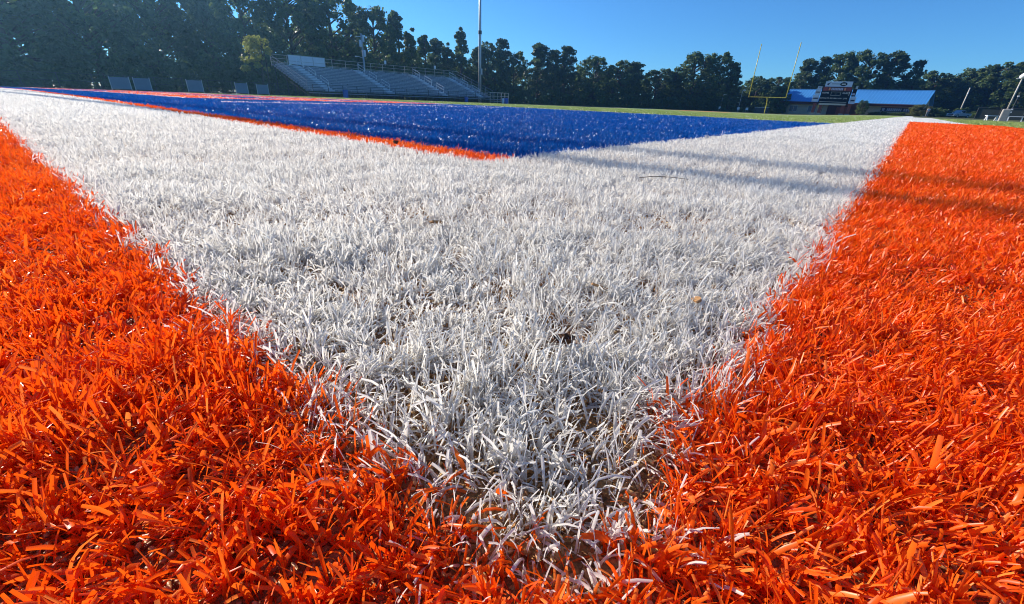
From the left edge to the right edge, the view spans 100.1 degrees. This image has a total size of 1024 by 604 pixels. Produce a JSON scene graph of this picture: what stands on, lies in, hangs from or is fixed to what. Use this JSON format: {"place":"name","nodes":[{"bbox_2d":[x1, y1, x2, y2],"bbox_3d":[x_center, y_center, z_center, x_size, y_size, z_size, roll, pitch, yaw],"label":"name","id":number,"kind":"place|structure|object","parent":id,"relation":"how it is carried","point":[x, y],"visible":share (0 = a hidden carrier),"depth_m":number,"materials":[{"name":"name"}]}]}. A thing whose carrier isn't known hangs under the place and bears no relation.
{"place":"outdoors","nodes":[
{"label":"outdoors","id":0,"kind":"place"},
{"bbox_2d":[0,86,830,159],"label":"blue turf","id":1,"kind":"structure","parent":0,"point":[523,131],"depth_m":3.91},
{"bbox_2d":[0,87,1023,603],"bbox_3d":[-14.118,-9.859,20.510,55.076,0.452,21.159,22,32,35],"label":"orange turf","id":2,"kind":"structure","parent":0,"point":[976,345],"depth_m":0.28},
{"bbox_2d":[429,220,442,223],"bbox_3d":[-0.124,-0.134,0.715,0.026,0.003,0.012,0,-5,-30],"label":"wood chip","id":3,"kind":"object","parent":2,"relation":"on","point":[435,221],"visible":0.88,"depth_m":0.71,"materials":[{"name":"brown wood"}]},
{"bbox_2d":[0,192,1023,603],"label":"orange painted grass blades","id":4,"kind":"object","parent":2,"relation":"on","point":[418,542],"visible":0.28,"depth_m":0.26,"materials":[{"name":"painted grass"}]},
{"bbox_2d":[546,333,574,343],"bbox_3d":[0.042,0.033,0.377,0.022,0.009,0.016,16,29,26],"label":"dead leaf","id":5,"kind":"object","parent":2,"relation":"on","point":[565,336],"visible":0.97,"depth_m":0.38,"materials":[{"name":"black plant"}]},
{"bbox_2d":[591,283,607,289],"bbox_3d":[0.100,-0.018,0.490,0.020,0.002,0.010,21,2,16],"label":"wood chip","id":6,"kind":"object","parent":2,"relation":"on","point":[594,284],"visible":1,"depth_m":0.49,"materials":[{"name":"brown wood"}]},
{"bbox_2d":[639,176,683,178],"bbox_3d":[0.394,-0.324,1.116,0.130,0.006,0.010,1,25,-2],"label":"twig","id":7,"kind":"object","parent":2,"relation":"on","point":[659,176],"visible":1,"depth_m":1.12,"materials":[{"name":"grey wood"}]},
{"bbox_2d":[691,296,701,303],"bbox_3d":[0.202,-0.003,0.467,0.009,0.003,0.018,-23,12,10],"label":"wood chip","id":8,"kind":"object","parent":2,"relation":"on","point":[697,299],"visible":1,"depth_m":0.46,"materials":[{"name":"beige wood"}]},
{"bbox_2d":[4,83,1023,127],"bbox_3d":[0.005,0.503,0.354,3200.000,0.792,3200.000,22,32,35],"label":"ground","id":9,"kind":"structure","parent":0,"point":[682,109],"depth_m":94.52,"materials":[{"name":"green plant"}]},
{"bbox_2d":[0,0,34,66],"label":"broadleaf tree","id":10,"kind":"object","parent":9,"relation":"on","point":[15,19],"visible":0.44,"depth_m":49.80,"materials":[{"name":"green plant"}]},
{"bbox_2d":[0,0,90,86],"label":"broadleaf tree","id":11,"kind":"object","parent":9,"relation":"on","point":[32,22],"visible":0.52,"depth_m":51.27,"materials":[{"name":"green plant"}]},
{"bbox_2d":[28,0,158,89],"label":"broadleaf tree","id":12,"kind":"object","parent":9,"relation":"on","point":[112,29],"visible":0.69,"depth_m":55.42,"materials":[{"name":"green plant"}]},
{"bbox_2d":[108,76,131,89],"bbox_3d":[-38.423,-21.360,42.105,0.100,1.450,1.580,22,32,35],"label":"sign board","id":13,"kind":"object","parent":9,"relation":"on","point":[120,83],"visible":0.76,"depth_m":42.00,"materials":[{"name":"metal"}]},
{"bbox_2d":[132,77,152,90],"bbox_3d":[-37.285,-21.887,43.318,0.100,1.450,1.390,22,32,35],"label":"sign board","id":14,"kind":"object","parent":9,"relation":"on","point":[142,83],"visible":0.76,"depth_m":43.22,"materials":[{"name":"metal"}]},
{"bbox_2d":[108,0,202,88],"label":"broadleaf tree","id":15,"kind":"object","parent":9,"relation":"on","point":[149,15],"visible":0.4,"depth_m":66.76,"materials":[{"name":"green plant"}]},
{"bbox_2d":[0,70,314,95],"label":"chain fence","id":16,"kind":"object","parent":9,"relation":"on","point":[133,84],"visible":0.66,"depth_m":42.75,"materials":[{"name":"metal"}]},
{"bbox_2d":[185,79,204,92],"bbox_3d":[-34.318,-23.282,46.472,0.100,1.500,1.490,22,32,35],"label":"sign board","id":17,"kind":"object","parent":9,"relation":"on","point":[194,85],"visible":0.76,"depth_m":46.38,"materials":[{"name":"metal"}]},
{"bbox_2d":[176,0,241,92],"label":"pine tree","id":18,"kind":"object","parent":9,"relation":"on","point":[199,9],"visible":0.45,"depth_m":67.38,"materials":[{"name":"green plant"}]},
{"bbox_2d":[234,82,248,93],"bbox_3d":[-31.303,-24.652,49.701,0.100,1.450,1.340,22,32,35],"label":"sign board","id":19,"kind":"object","parent":9,"relation":"on","point":[241,87],"visible":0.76,"depth_m":49.59,"materials":[{"name":"metal"}]},
{"bbox_2d":[202,0,285,94],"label":"broadleaf tree","id":20,"kind":"object","parent":9,"relation":"on","point":[240,26],"visible":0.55,"depth_m":66.27,"materials":[{"name":"green plant"}]},
{"bbox_2d":[238,35,271,94],"bbox_3d":[-31.526,-28.866,52.929,3.073,7.054,3.981,19,30,31],"label":"young tree","id":21,"kind":"object","parent":9,"relation":"on","point":[249,42],"visible":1,"depth_m":52.31,"materials":[{"name":"green plant"}]},
{"bbox_2d":[256,84,269,94],"bbox_3d":[-29.804,-25.321,51.313,0.100,1.400,1.340,22,32,35],"label":"sign board","id":22,"kind":"object","parent":9,"relation":"on","point":[263,89],"visible":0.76,"depth_m":51.22,"materials":[{"name":"metal"}]},
{"bbox_2d":[247,0,333,95],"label":"broadleaf tree","id":23,"kind":"object","parent":9,"relation":"on","point":[283,10],"visible":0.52,"depth_m":68.65,"materials":[{"name":"green plant"}]},
{"bbox_2d":[292,0,379,96],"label":"broadleaf tree","id":24,"kind":"object","parent":9,"relation":"on","point":[336,52],"visible":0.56,"depth_m":73.34,"materials":[{"name":"green plant"}]},
{"bbox_2d":[342,90,347,97],"bbox_3d":[-21.410,-26.787,55.172,0.708,0.950,0.726,22,32,35],"label":"trash barrel","id":25,"kind":"object","parent":9,"relation":"on","point":[345,93],"visible":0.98,"depth_m":54.95,"materials":[{"name":"blue plastic"}]},
{"bbox_2d":[355,33,367,97],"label":"utility pole","id":26,"kind":"object","parent":9,"relation":"on","point":[361,41],"visible":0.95,"depth_m":66.28,"materials":[{"name":"metal"}]},
{"bbox_2d":[344,3,400,98],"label":"broadleaf tree","id":27,"kind":"object","parent":9,"relation":"on","point":[382,45],"visible":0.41,"depth_m":80.74,"materials":[{"name":"green plant"}]},
{"bbox_2d":[270,54,501,102],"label":"bleachers","id":28,"kind":"object","parent":9,"relation":"on","point":[306,77],"visible":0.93,"depth_m":63.02,"materials":[{"name":"metal"}]},
{"bbox_2d":[0,30,772,112],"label":"tree foliage","id":29,"kind":"object","parent":9,"relation":"on","point":[16,57],"visible":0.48,"depth_m":60.06,"materials":[{"name":"green plant"}]},
{"bbox_2d":[380,10,412,99],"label":"pointed tree","id":30,"kind":"object","parent":9,"relation":"on","point":[394,19],"visible":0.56,"depth_m":83.96,"materials":[{"name":"green plant"}]},
{"bbox_2d":[401,27,425,98],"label":"pointed tree","id":31,"kind":"object","parent":9,"relation":"on","point":[409,42],"visible":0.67,"depth_m":87.27,"materials":[{"name":"green plant"}]},
{"bbox_2d":[416,34,438,97],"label":"pointed tree","id":32,"kind":"object","parent":9,"relation":"on","point":[424,48],"visible":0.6,"depth_m":89.70,"materials":[{"name":"green plant"}]},
{"bbox_2d":[427,38,451,75],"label":"pine tree","id":33,"kind":"object","parent":9,"relation":"on","point":[436,44],"visible":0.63,"depth_m":98.69,"materials":[{"name":"green plant"}]},
{"bbox_2d":[438,42,458,96],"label":"pointed tree","id":34,"kind":"object","parent":9,"relation":"on","point":[447,52],"visible":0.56,"depth_m":100.25,"materials":[{"name":"green plant"}]},
{"bbox_2d":[449,26,475,84],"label":"pointed tree","id":35,"kind":"object","parent":9,"relation":"on","point":[460,60],"visible":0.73,"depth_m":100.47,"materials":[{"name":"green plant"}]},
{"bbox_2d":[466,47,487,88],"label":"pine tree","id":36,"kind":"object","parent":9,"relation":"on","point":[472,60],"visible":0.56,"depth_m":103.13,"materials":[{"name":"green plant"}]},
{"bbox_2d":[478,0,481,102],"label":"stadium light pole","id":37,"kind":"object","parent":9,"relation":"on","point":[479,64],"visible":0.88,"depth_m":86.17,"materials":[{"name":"metal"}]},
{"bbox_2d":[473,41,503,96],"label":"broadleaf tree","id":38,"kind":"object","parent":9,"relation":"on","point":[488,55],"visible":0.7,"depth_m":102.94,"materials":[{"name":"green plant"}]},
{"bbox_2d":[480,92,508,102],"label":"rail enclosure","id":39,"kind":"object","parent":9,"relation":"on","point":[501,96],"visible":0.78,"depth_m":76.38,"materials":[{"name":"metal"}]},
{"bbox_2d":[484,38,515,92],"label":"pine tree","id":40,"kind":"object","parent":9,"relation":"on","point":[502,43],"visible":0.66,"depth_m":104.27,"materials":[{"name":"green plant"}]},
{"bbox_2d":[0,0,1013,117],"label":"distant woods","id":41,"kind":"object","parent":9,"relation":"on","point":[164,44],"visible":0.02,"depth_m":72.21,"materials":[{"name":"green plant"}]},
{"bbox_2d":[501,51,528,99],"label":"broadleaf tree","id":42,"kind":"object","parent":9,"relation":"on","point":[518,68],"visible":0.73,"depth_m":106.62,"materials":[{"name":"green plant"}]},
{"bbox_2d":[527,42,555,99],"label":"pine tree","id":43,"kind":"object","parent":9,"relation":"on","point":[540,52],"visible":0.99,"depth_m":107.51,"materials":[{"name":"green plant"}]},
{"bbox_2d":[539,49,563,101],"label":"pine tree","id":44,"kind":"object","parent":9,"relation":"on","point":[553,56],"visible":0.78,"depth_m":108.47,"materials":[{"name":"green plant"}]},
{"bbox_2d":[551,45,581,98],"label":"pine tree","id":45,"kind":"object","parent":9,"relation":"on","point":[569,61],"visible":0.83,"depth_m":109.16,"materials":[{"name":"green plant"}]},
{"bbox_2d":[573,55,611,105],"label":"broadleaf tree","id":46,"kind":"object","parent":9,"relation":"on","point":[593,87],"visible":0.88,"depth_m":110.58,"materials":[{"name":"green plant"}]},
{"bbox_2d":[600,60,640,104],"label":"broadleaf tree","id":47,"kind":"object","parent":9,"relation":"on","point":[613,70],"visible":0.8,"depth_m":111.49,"materials":[{"name":"green plant"}]},
{"bbox_2d":[618,61,645,103],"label":"pine tree","id":48,"kind":"object","parent":9,"relation":"on","point":[637,66],"visible":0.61,"depth_m":112.09,"materials":[{"name":"green plant"}]},
{"bbox_2d":[638,68,676,107],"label":"broadleaf tree","id":49,"kind":"object","parent":9,"relation":"on","point":[648,87],"visible":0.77,"depth_m":112.18,"materials":[{"name":"green plant"}]},
{"bbox_2d":[658,68,684,108],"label":"pointed tree","id":50,"kind":"object","parent":9,"relation":"on","point":[678,91],"visible":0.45,"depth_m":112.72,"materials":[{"name":"green plant"}]},
{"bbox_2d":[674,51,720,109],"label":"broadleaf tree","id":51,"kind":"object","parent":9,"relation":"on","point":[695,59],"visible":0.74,"depth_m":109.81,"materials":[{"name":"green plant"}]},
{"bbox_2d":[688,101,707,109],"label":"shrub","id":52,"kind":"object","parent":9,"relation":"on","point":[704,105],"visible":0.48,"depth_m":111.30,"materials":[{"name":"green plant"}]},
{"bbox_2d":[696,51,740,110],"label":"broadleaf tree","id":53,"kind":"object","parent":9,"relation":"on","point":[726,58],"visible":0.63,"depth_m":109.36,"materials":[{"name":"green plant"}]},
{"bbox_2d":[719,66,742,108],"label":"pine tree","id":54,"kind":"object","parent":9,"relation":"on","point":[738,70],"visible":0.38,"depth_m":111.92,"materials":[{"name":"green plant"}]},
{"bbox_2d":[737,75,773,107],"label":"broadleaf tree","id":55,"kind":"object","parent":9,"relation":"on","point":[758,82],"visible":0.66,"depth_m":124.77,"materials":[{"name":"green plant"}]},
{"bbox_2d":[755,77,794,107],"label":"broadleaf tree","id":56,"kind":"object","parent":9,"relation":"on","point":[779,82],"visible":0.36,"depth_m":121.58,"materials":[{"name":"green plant"}]},
{"bbox_2d":[748,42,801,113],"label":"goal post","id":57,"kind":"object","parent":9,"relation":"on","point":[789,83],"visible":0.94,"depth_m":88.78,"materials":[{"name":"yellow metal"}]},
{"bbox_2d":[769,106,785,113],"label":"shrub","id":58,"kind":"object","parent":9,"relation":"on","point":[776,112],"visible":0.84,"depth_m":105.63,"materials":[{"name":"green plant"}]},
{"bbox_2d":[768,86,791,113],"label":"broadleaf tree","id":59,"kind":"object","parent":9,"relation":"on","point":[777,103],"visible":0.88,"depth_m":104.89,"materials":[{"name":"green plant"}]},
{"bbox_2d":[791,58,821,89],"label":"pine tree","id":60,"kind":"object","parent":9,"relation":"on","point":[807,68],"visible":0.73,"depth_m":118.77,"materials":[{"name":"green plant"}]},
{"bbox_2d":[806,56,834,88],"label":"pine tree","id":61,"kind":"object","parent":9,"relation":"on","point":[825,60],"visible":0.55,"depth_m":117.03,"materials":[{"name":"green plant"}]},
{"bbox_2d":[809,81,857,114],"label":"scoreboard","id":62,"kind":"object","parent":9,"relation":"on","point":[836,92],"visible":0.98,"depth_m":90.55,"materials":[{"name":"blue plastic"}]},
{"bbox_2d":[819,50,862,88],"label":"broadleaf tree","id":63,"kind":"object","parent":9,"relation":"on","point":[849,58],"visible":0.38,"depth_m":113.36,"materials":[{"name":"green plant"}]},
{"bbox_2d":[780,89,935,116],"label":"field house","id":64,"kind":"structure","parent":9,"relation":"on","point":[880,101],"depth_m":94.44,"materials":[{"name":"blue metal"}]},
{"bbox_2d":[789,105,797,111],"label":"window","id":65,"kind":"structure","parent":64,"relation":"in","point":[792,107],"depth_m":104.77,"materials":[{"name":"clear glass"}]},
{"bbox_2d":[807,106,816,111],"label":"window","id":66,"kind":"structure","parent":64,"relation":"in","point":[809,107],"depth_m":102.40,"materials":[{"name":"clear glass"}]},
{"bbox_2d":[834,107,840,114],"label":"door","id":67,"kind":"structure","parent":64,"relation":"in","point":[838,109],"depth_m":98.54,"materials":[{"name":"brown"}]},
{"bbox_2d":[855,100,868,113],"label":"broadleaf tree","id":68,"kind":"object","parent":9,"relation":"on","point":[861,103],"visible":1,"depth_m":93.69,"materials":[{"name":"green plant"}]},
{"bbox_2d":[843,49,891,89],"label":"broadleaf tree","id":69,"kind":"object","parent":9,"relation":"on","point":[868,75],"visible":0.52,"depth_m":110.56,"materials":[{"name":"green plant"}]},
{"bbox_2d":[867,50,912,90],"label":"pine tree","id":70,"kind":"object","parent":9,"relation":"on","point":[900,59],"visible":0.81,"depth_m":108.61,"materials":[{"name":"green plant"}]},
{"bbox_2d":[899,60,927,90],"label":"pine tree","id":71,"kind":"object","parent":9,"relation":"on","point":[914,83],"visible":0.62,"depth_m":106.96,"materials":[{"name":"green plant"}]},
{"bbox_2d":[905,104,935,116],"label":"shrub","id":72,"kind":"object","parent":9,"relation":"on","point":[919,110],"visible":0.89,"depth_m":86.66,"materials":[{"name":"green plant"}]},
{"bbox_2d":[912,70,957,109],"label":"broadleaf tree","id":73,"kind":"object","parent":9,"relation":"on","point":[930,76],"visible":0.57,"depth_m":117.33,"materials":[{"name":"green plant"}]},
{"bbox_2d":[923,107,948,116],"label":"shrub","id":74,"kind":"object","parent":9,"relation":"on","point":[938,112],"visible":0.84,"depth_m":85.41,"materials":[{"name":"green plant"}]},
{"bbox_2d":[934,75,974,116],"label":"broadleaf tree","id":75,"kind":"object","parent":9,"relation":"on","point":[953,88],"visible":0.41,"depth_m":117.77,"materials":[{"name":"green plant"}]},
{"bbox_2d":[946,110,971,117],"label":"pickup truck","id":76,"kind":"object","parent":9,"relation":"on","point":[958,113],"visible":0.97,"depth_m":104.13,"materials":[{"name":"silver metal"}]},
{"bbox_2d":[951,107,970,117],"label":"shrub","id":77,"kind":"object","parent":9,"relation":"on","point":[967,110],"visible":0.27,"depth_m":108.21,"materials":[{"name":"green plant"}]},
{"bbox_2d":[960,88,970,108],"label":"utility pole","id":78,"kind":"object","parent":9,"relation":"on","point":[965,98],"visible":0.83,"depth_m":108.55,"materials":[{"name":"white metal"}]},
{"bbox_2d":[942,67,1000,117],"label":"broadleaf tree","id":79,"kind":"object","parent":9,"relation":"on","point":[969,72],"visible":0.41,"depth_m":115.59,"materials":[{"name":"green plant"}]},
{"bbox_2d":[968,111,976,117],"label":"shrub","id":80,"kind":"object","parent":9,"relation":"on","point":[973,113],"visible":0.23,"depth_m":111.67,"materials":[{"name":"green plant"}]},
{"bbox_2d":[984,115,997,120],"bbox_3d":[46.115,-17.689,41.247,1.000,0.468,0.358,7,26,10],"label":"bench","id":81,"kind":"object","parent":9,"relation":"on","point":[986,117],"visible":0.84,"depth_m":41.20,"materials":[{"name":"white paint"}]},
{"bbox_2d":[959,61,1023,111],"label":"broadleaf tree","id":82,"kind":"object","parent":9,"relation":"on","point":[999,68],"visible":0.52,"depth_m":112.00,"materials":[{"name":"green plant"}]},
{"bbox_2d":[974,107,1023,120],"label":"screened fence","id":83,"kind":"object","parent":9,"relation":"on","point":[982,112],"visible":0.68,"depth_m":62.92,"materials":[{"name":"metal"}]},
{"bbox_2d":[990,63,1023,109],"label":"broadleaf tree","id":84,"kind":"object","parent":9,"relation":"on","point":[1005,85],"visible":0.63,"depth_m":108.97,"materials":[{"name":"green plant"}]},
{"bbox_2d":[997,73,1023,120],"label":"padded pole","id":85,"kind":"object","parent":9,"relation":"on","point":[1004,114],"visible":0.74,"depth_m":34.67,"materials":[{"name":"metal"}]},
{"bbox_2d":[14,0,1023,98],"label":"sky","id":86,"kind":"structure","parent":0,"point":[953,36],"materials":[{"name":"blue"}]},
{"bbox_2d":[550,105,903,118],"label":"playing field","id":87,"kind":"structure","parent":0,"point":[761,114],"depth_m":81.56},
{"bbox_2d":[754,107,768,112],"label":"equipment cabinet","id":88,"kind":"object","parent":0,"point":[759,109],"visible":0.85,"depth_m":105.55,"materials":[{"name":"metal"}]}
]}

